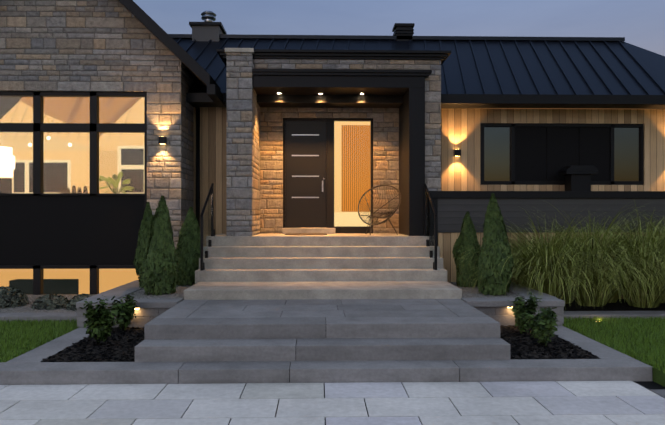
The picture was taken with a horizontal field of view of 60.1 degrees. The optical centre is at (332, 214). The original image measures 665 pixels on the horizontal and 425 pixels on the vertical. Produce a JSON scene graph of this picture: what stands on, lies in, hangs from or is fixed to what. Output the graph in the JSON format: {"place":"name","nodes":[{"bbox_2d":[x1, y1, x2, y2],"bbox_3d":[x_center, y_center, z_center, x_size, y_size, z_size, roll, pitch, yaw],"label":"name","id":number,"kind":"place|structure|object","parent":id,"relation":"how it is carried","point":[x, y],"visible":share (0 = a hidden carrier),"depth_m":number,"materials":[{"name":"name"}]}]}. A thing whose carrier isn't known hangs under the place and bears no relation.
{"place":"outdoors","nodes":[
{"label":"outdoors","id":0,"kind":"place"},
{"bbox_2d":[194,104,199,227],"bbox_3d":[-2.700,-0.535,11.310,0.076,3.509,0.548,0,0,-1],"label":"downspout","id":1,"kind":"object","parent":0,"point":[197,161],"visible":0.56,"depth_m":11.51,"materials":[{"name":"black metal"}]},
{"bbox_2d":[225,48,253,53],"bbox_3d":[-1.665,-2.925,10.458,0.514,0.075,0.520,0,0,-1],"label":"column cap","id":2,"kind":"object","parent":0,"point":[240,50],"visible":0.48,"depth_m":10.20,"materials":[{"name":"grey stone"}]},
{"bbox_2d":[0,299,651,385],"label":"stone steps","id":3,"kind":"structure","parent":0,"point":[324,341],"depth_m":6.05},
{"bbox_2d":[0,381,664,424],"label":"paving slabs","id":4,"kind":"structure","parent":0,"point":[520,403],"depth_m":5.07,"materials":[{"name":"grey concrete"}]},
{"bbox_2d":[1,320,664,386],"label":"lawn ground","id":5,"kind":"structure","parent":0,"point":[658,376],"depth_m":5.77,"materials":[{"name":"green plant"}]},
{"bbox_2d":[0,318,78,361],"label":"lawn","id":6,"kind":"structure","parent":5,"relation":"on","point":[26,336],"depth_m":7.28,"materials":[{"name":"green plant"}]},
{"bbox_2d":[562,315,664,372],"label":"lawn","id":7,"kind":"structure","parent":5,"relation":"on","point":[625,334],"depth_m":7.29,"materials":[{"name":"green plant"}]},
{"bbox_2d":[133,0,664,55],"label":"sky","id":8,"kind":"structure","parent":0,"point":[641,23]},
{"bbox_2d":[194,107,664,298],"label":"wood siding","id":9,"kind":"object","parent":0,"point":[460,128],"visible":0.23,"depth_m":11.73,"materials":[{"name":"brown wood"}]},
{"bbox_2d":[454,149,460,155],"bbox_3d":[2.536,-1.254,11.677,0.124,0.134,0.098,0,0,-1],"label":"sconce","id":10,"kind":"object","parent":9,"relation":"attached to","point":[457,152],"visible":1,"depth_m":11.63,"materials":[{"name":"black metal"}]},
{"bbox_2d":[500,325,599,359],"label":"mulch chips","id":11,"kind":"object","parent":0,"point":[526,345],"visible":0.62,"depth_m":6.59,"materials":[{"name":"black wood"}]},
{"bbox_2d":[508,291,543,333],"bbox_3d":[2.482,1.287,7.425,0.438,0.586,0.392,0,0,-1],"label":"shrub","id":12,"kind":"object","parent":11,"relation":"on","point":[521,308],"visible":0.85,"depth_m":7.34,"materials":[{"name":"green plant"}]},
{"bbox_2d":[523,306,559,345],"bbox_3d":[2.459,1.326,6.686,0.442,0.509,0.443,0,0,-1],"label":"shrub","id":13,"kind":"object","parent":11,"relation":"on","point":[543,325],"visible":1,"depth_m":6.62,"materials":[{"name":"green plant"}]},
{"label":"terrain","id":14,"kind":"structure","parent":0,"visible":0},
{"bbox_2d":[0,0,440,248],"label":"house stone walls","id":15,"kind":"structure","parent":14,"relation":"on","point":[86,45],"depth_m":10.50,"materials":[{"name":"grey stone"}]},
{"bbox_2d":[0,269,138,293],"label":"basement interior","id":16,"kind":"object","parent":15,"relation":"in","point":[117,279],"depth_m":11.98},
{"bbox_2d":[0,196,143,264],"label":"wall panel","id":17,"kind":"object","parent":15,"relation":"attached to","point":[69,230],"visible":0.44,"depth_m":10.60,"materials":[{"name":"black metal"}]},
{"bbox_2d":[0,97,143,192],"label":"wing interior","id":18,"kind":"object","parent":15,"relation":"in","point":[131,154],"depth_m":13.74,"materials":[{"name":"beige paint"}]},
{"bbox_2d":[0,146,14,176],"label":"pendant lamp","id":19,"kind":"object","parent":18,"relation":"hanging from","point":[6,152],"depth_m":12.03,"materials":[{"name":"white glass"}]},
{"bbox_2d":[28,136,71,146],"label":"wing ceiling spotlights","id":20,"kind":"object","parent":18,"relation":"in","point":[48,138],"depth_m":13.65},
{"bbox_2d":[0,91,146,294],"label":"wing window frames","id":21,"kind":"structure","parent":15,"relation":"attached to","point":[38,127],"depth_m":10.57,"materials":[{"name":"black metal"}]},
{"bbox_2d":[0,96,143,294],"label":"window glass","id":22,"kind":"object","parent":21,"relation":"in","point":[67,175],"visible":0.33,"depth_m":10.62,"materials":[{"name":"clear glass"}]},
{"bbox_2d":[60,185,87,192],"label":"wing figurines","id":23,"kind":"object","parent":21,"relation":"attached to","point":[73,190],"depth_m":10.82},
{"bbox_2d":[99,171,133,192],"bbox_3d":[-4.318,-0.464,11.408,0.685,0.812,0.515,0,0,-13],"label":"house plant","id":24,"kind":"object","parent":15,"relation":"in","point":[115,181],"depth_m":11.36,"materials":[{"name":"green plant"}]},
{"bbox_2d":[158,136,166,143],"bbox_3d":[-3.105,-1.356,10.493,0.124,0.134,0.098,0,0,-1],"label":"sconce","id":25,"kind":"object","parent":15,"relation":"attached to","point":[162,139],"visible":1,"depth_m":10.44,"materials":[{"name":"black metal"}]},
{"bbox_2d":[260,107,398,233],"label":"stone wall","id":26,"kind":"structure","parent":15,"relation":"attached to","point":[385,146],"depth_m":11.66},
{"bbox_2d":[0,0,664,118],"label":"soffit","id":27,"kind":"structure","parent":15,"relation":"attached to","point":[214,96],"depth_m":11.12,"materials":[{"name":"black metal"}]},
{"bbox_2d":[441,108,664,109],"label":"eave led strip","id":28,"kind":"object","parent":27,"relation":"attached to","point":[532,108],"visible":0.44,"depth_m":11.70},
{"bbox_2d":[168,34,664,94],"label":"roof","id":29,"kind":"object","parent":15,"relation":"on","point":[547,65],"visible":0.5,"depth_m":12.84,"materials":[{"name":"black metal"}]},
{"bbox_2d":[189,11,414,40],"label":"roof chimneys","id":30,"kind":"object","parent":29,"relation":"on","point":[208,29],"visible":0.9,"depth_m":13.59,"materials":[{"name":"black metal"}]},
{"bbox_2d":[427,165,664,245],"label":"cap","id":31,"kind":"object","parent":15,"relation":"attached to","point":[577,181],"visible":0.73,"depth_m":10.24,"materials":[{"name":"black metal"}]},
{"bbox_2d":[438,198,664,232],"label":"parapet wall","id":32,"kind":"structure","parent":15,"relation":"attached to","point":[452,212],"depth_m":10.26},
{"bbox_2d":[480,123,643,184],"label":"window frames","id":33,"kind":"structure","parent":15,"relation":"attached to","point":[512,126],"depth_m":11.81,"materials":[{"name":"black metal"}]},
{"bbox_2d":[484,127,639,180],"bbox_3d":[4.745,-1.249,11.881,3.270,1.119,0.020,0,0,-1],"label":"window glass","id":34,"kind":"object","parent":33,"relation":"attached to","point":[497,153],"visible":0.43,"depth_m":11.87,"materials":[{"name":"black"}]},
{"bbox_2d":[515,127,609,180],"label":"window panels","id":35,"kind":"object","parent":33,"relation":"attached to","point":[545,153],"visible":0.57,"depth_m":11.84,"materials":[{"name":"black"}]},
{"bbox_2d":[0,282,520,312],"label":"bed gravel","id":36,"kind":"structure","parent":14,"relation":"on","point":[180,289],"depth_m":8.80,"materials":[{"name":"grey gravel"}]},
{"bbox_2d":[0,286,29,308],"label":"sage shrub","id":37,"kind":"object","parent":36,"relation":"on","point":[7,296],"visible":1,"depth_m":9.20,"materials":[{"name":"green plant"}]},
{"bbox_2d":[31,294,69,309],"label":"sage shrub","id":38,"kind":"object","parent":36,"relation":"on","point":[49,302],"visible":0.98,"depth_m":8.97,"materials":[{"name":"plant"}]},
{"bbox_2d":[65,293,92,310],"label":"sage shrub","id":39,"kind":"object","parent":36,"relation":"on","point":[70,305],"visible":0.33,"depth_m":8.90,"materials":[{"name":"plant"}]},
{"bbox_2d":[133,202,153,288],"bbox_3d":[-2.975,0.521,9.410,0.550,1.476,0.554,0,0,32],"label":"cedar tree","id":40,"kind":"object","parent":36,"relation":"on","point":[142,245],"visible":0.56,"depth_m":9.29,"materials":[{"name":"green plant"}]},
{"bbox_2d":[142,196,179,294],"bbox_3d":[-2.605,0.484,8.710,0.560,1.550,0.653,0,0,-1],"label":"cedar tree","id":41,"kind":"object","parent":36,"relation":"on","point":[161,268],"visible":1,"depth_m":8.58,"materials":[{"name":"green plant"}]},
{"bbox_2d":[176,207,199,285],"bbox_3d":[-2.488,0.561,9.933,0.684,1.396,0.600,0,0,-1],"label":"conical evergreen shrub","id":42,"kind":"object","parent":36,"relation":"on","point":[188,249],"visible":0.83,"depth_m":9.76,"materials":[{"name":"green plant"}]},
{"bbox_2d":[452,211,480,287],"bbox_3d":[2.309,0.601,9.640,0.478,1.317,0.545,0,0,-32],"label":"cedar tree","id":43,"kind":"object","parent":36,"relation":"on","point":[466,241],"visible":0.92,"depth_m":9.54,"materials":[{"name":"green plant"}]},
{"bbox_2d":[477,193,513,295],"bbox_3d":[2.488,0.463,8.706,0.582,1.592,0.642,0,0,-1],"label":"cedar tree","id":44,"kind":"object","parent":36,"relation":"on","point":[495,280],"visible":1,"depth_m":8.59,"materials":[{"name":"green plant"}]},
{"bbox_2d":[184,233,461,299],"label":"concrete steps","id":45,"kind":"structure","parent":14,"relation":"on","point":[340,266],"depth_m":9.45,"materials":[{"name":"grey concrete"}]},
{"bbox_2d":[200,183,214,270],"bbox_3d":[-2.124,0.172,9.784,0.050,1.461,1.065,0,0,-1],"label":"railing","id":46,"kind":"object","parent":45,"relation":"on","point":[202,263],"depth_m":9.64,"materials":[{"name":"black metal"}]},
{"bbox_2d":[285,233,326,234],"bbox_3d":[-0.505,0.377,11.091,0.805,0.013,0.570,0,0,-1],"label":"door mat","id":47,"kind":"object","parent":45,"relation":"on","point":[306,234],"depth_m":10.81,"materials":[{"name":"brown fabric"}]},
{"bbox_2d":[282,228,334,233],"bbox_3d":[-0.473,0.327,11.552,1.058,0.114,0.310,0,0,-1],"label":"door threshold","id":48,"kind":"object","parent":45,"relation":"on","point":[309,230],"depth_m":11.40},
{"bbox_2d":[283,118,372,232],"bbox_3d":[-0.090,-0.794,11.796,1.843,2.356,0.140,0,0,-1],"label":"door frame","id":49,"kind":"object","parent":45,"relation":"on","point":[330,179],"visible":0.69,"depth_m":11.73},
{"bbox_2d":[285,120,325,227],"bbox_3d":[-0.545,-0.830,11.780,0.843,2.193,0.050,0,0,-1],"label":"front door","id":50,"kind":"structure","parent":49,"relation":"in","point":[305,212],"depth_m":11.76,"materials":[{"name":"brown wood"}]},
{"bbox_2d":[292,134,324,197],"bbox_3d":[-0.495,-0.992,11.736,0.673,1.301,0.060,0,0,-1],"label":"door hardware","id":51,"kind":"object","parent":50,"relation":"attached to","point":[307,176],"depth_m":11.75,"materials":[{"name":"silver metal"}]},
{"bbox_2d":[334,121,369,225],"bbox_3d":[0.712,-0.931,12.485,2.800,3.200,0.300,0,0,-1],"label":"sidelight window","id":52,"kind":"structure","parent":49,"relation":"in","point":[360,162],"depth_m":12.55,"materials":[{"name":"glass"}]},
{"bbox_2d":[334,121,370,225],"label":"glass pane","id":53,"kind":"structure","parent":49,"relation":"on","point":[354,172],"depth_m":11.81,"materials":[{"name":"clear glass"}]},
{"bbox_2d":[216,49,450,235],"bbox_3d":[0.009,-1.287,11.383,4.215,3.342,2.270,0,0,-1],"label":"black portico metal","id":54,"kind":"object","parent":45,"relation":"on","point":[367,82],"visible":0.69,"depth_m":10.35,"materials":[{"name":"black metal"}]},
{"bbox_2d":[358,185,400,234],"bbox_3d":[0.893,-0.100,10.933,0.810,0.976,0.735,0,0,-1],"label":"chair","id":55,"kind":"object","parent":45,"relation":"on","point":[377,217],"visible":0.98,"depth_m":11.08,"materials":[{"name":"brown wicker"}]},
{"bbox_2d":[423,184,436,269],"bbox_3d":[1.675,0.172,9.874,0.050,1.461,1.065,0,0,-1],"label":"railing","id":56,"kind":"object","parent":45,"relation":"on","point":[426,192],"depth_m":9.74,"materials":[{"name":"black metal"}]},
{"bbox_2d":[0,280,664,327],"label":"planter walls","id":57,"kind":"structure","parent":14,"relation":"on","point":[496,309],"depth_m":7.94,"materials":[{"name":"grey concrete"}]},
{"bbox_2d":[564,299,664,310],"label":"bed mulch","id":58,"kind":"object","parent":14,"relation":"on","point":[618,305],"depth_m":9.33,"materials":[{"name":"black soil"}]},
{"bbox_2d":[41,327,143,361],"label":"mulch chips","id":59,"kind":"object","parent":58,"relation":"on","point":[118,345],"visible":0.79,"depth_m":6.51,"materials":[{"name":"black wood"}]},
{"bbox_2d":[79,295,117,344],"bbox_3d":[-2.770,1.273,6.785,0.444,0.614,0.296,0,0,-20],"label":"shrub","id":60,"kind":"object","parent":59,"relation":"on","point":[99,323],"visible":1,"depth_m":6.74,"materials":[{"name":"green plant"}]},
{"bbox_2d":[111,291,137,330],"bbox_3d":[-2.785,1.300,7.631,0.375,0.561,0.354,0,0,-38],"label":"shrub","id":61,"kind":"object","parent":59,"relation":"on","point":[125,312],"visible":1,"depth_m":7.58,"materials":[{"name":"green plant"}]},
{"bbox_2d":[449,209,655,308],"bbox_3d":[3.559,0.689,9.465,3.450,1.640,3.467,0,0,-1],"label":"grass clump","id":62,"kind":"object","parent":58,"relation":"on","point":[538,282],"visible":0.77,"depth_m":8.96,"materials":[{"name":"green plant"}]},
{"bbox_2d":[480,215,649,302],"bbox_3d":[3.855,0.733,9.960,3.317,1.552,3.315,0,0,-1],"label":"grass clump","id":63,"kind":"object","parent":58,"relation":"on","point":[568,300],"visible":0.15,"depth_m":9.05,"materials":[{"name":"green plant"}]},
{"bbox_2d":[511,203,664,307],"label":"grass clump","id":64,"kind":"object","parent":58,"relation":"on","point":[584,301],"visible":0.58,"depth_m":9.07,"materials":[{"name":"green plant"}]},
{"bbox_2d":[514,216,664,305],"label":"grass clump","id":65,"kind":"object","parent":58,"relation":"on","point":[617,295],"visible":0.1,"depth_m":9.10,"materials":[{"name":"green plant"}]},
{"bbox_2d":[558,204,664,307],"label":"grass clump","id":66,"kind":"object","parent":58,"relation":"on","point":[641,299],"visible":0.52,"depth_m":9.11,"materials":[{"name":"green plant"}]},
{"bbox_2d":[593,216,664,302],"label":"grass clump","id":67,"kind":"object","parent":58,"relation":"on","point":[662,301],"visible":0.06,"depth_m":9.32,"materials":[{"name":"green plant"}]},
{"bbox_2d":[599,209,664,299],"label":"grass clump","id":68,"kind":"object","parent":58,"relation":"on","point":[658,234],"visible":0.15,"depth_m":9.23,"materials":[{"name":"green plant"}]},
{"bbox_2d":[650,389,664,397],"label":"dark paving border","id":69,"kind":"object","parent":14,"relation":"on","point":[660,392],"visible":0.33,"depth_m":5.41,"materials":[{"name":"grey concrete"}]}
]}

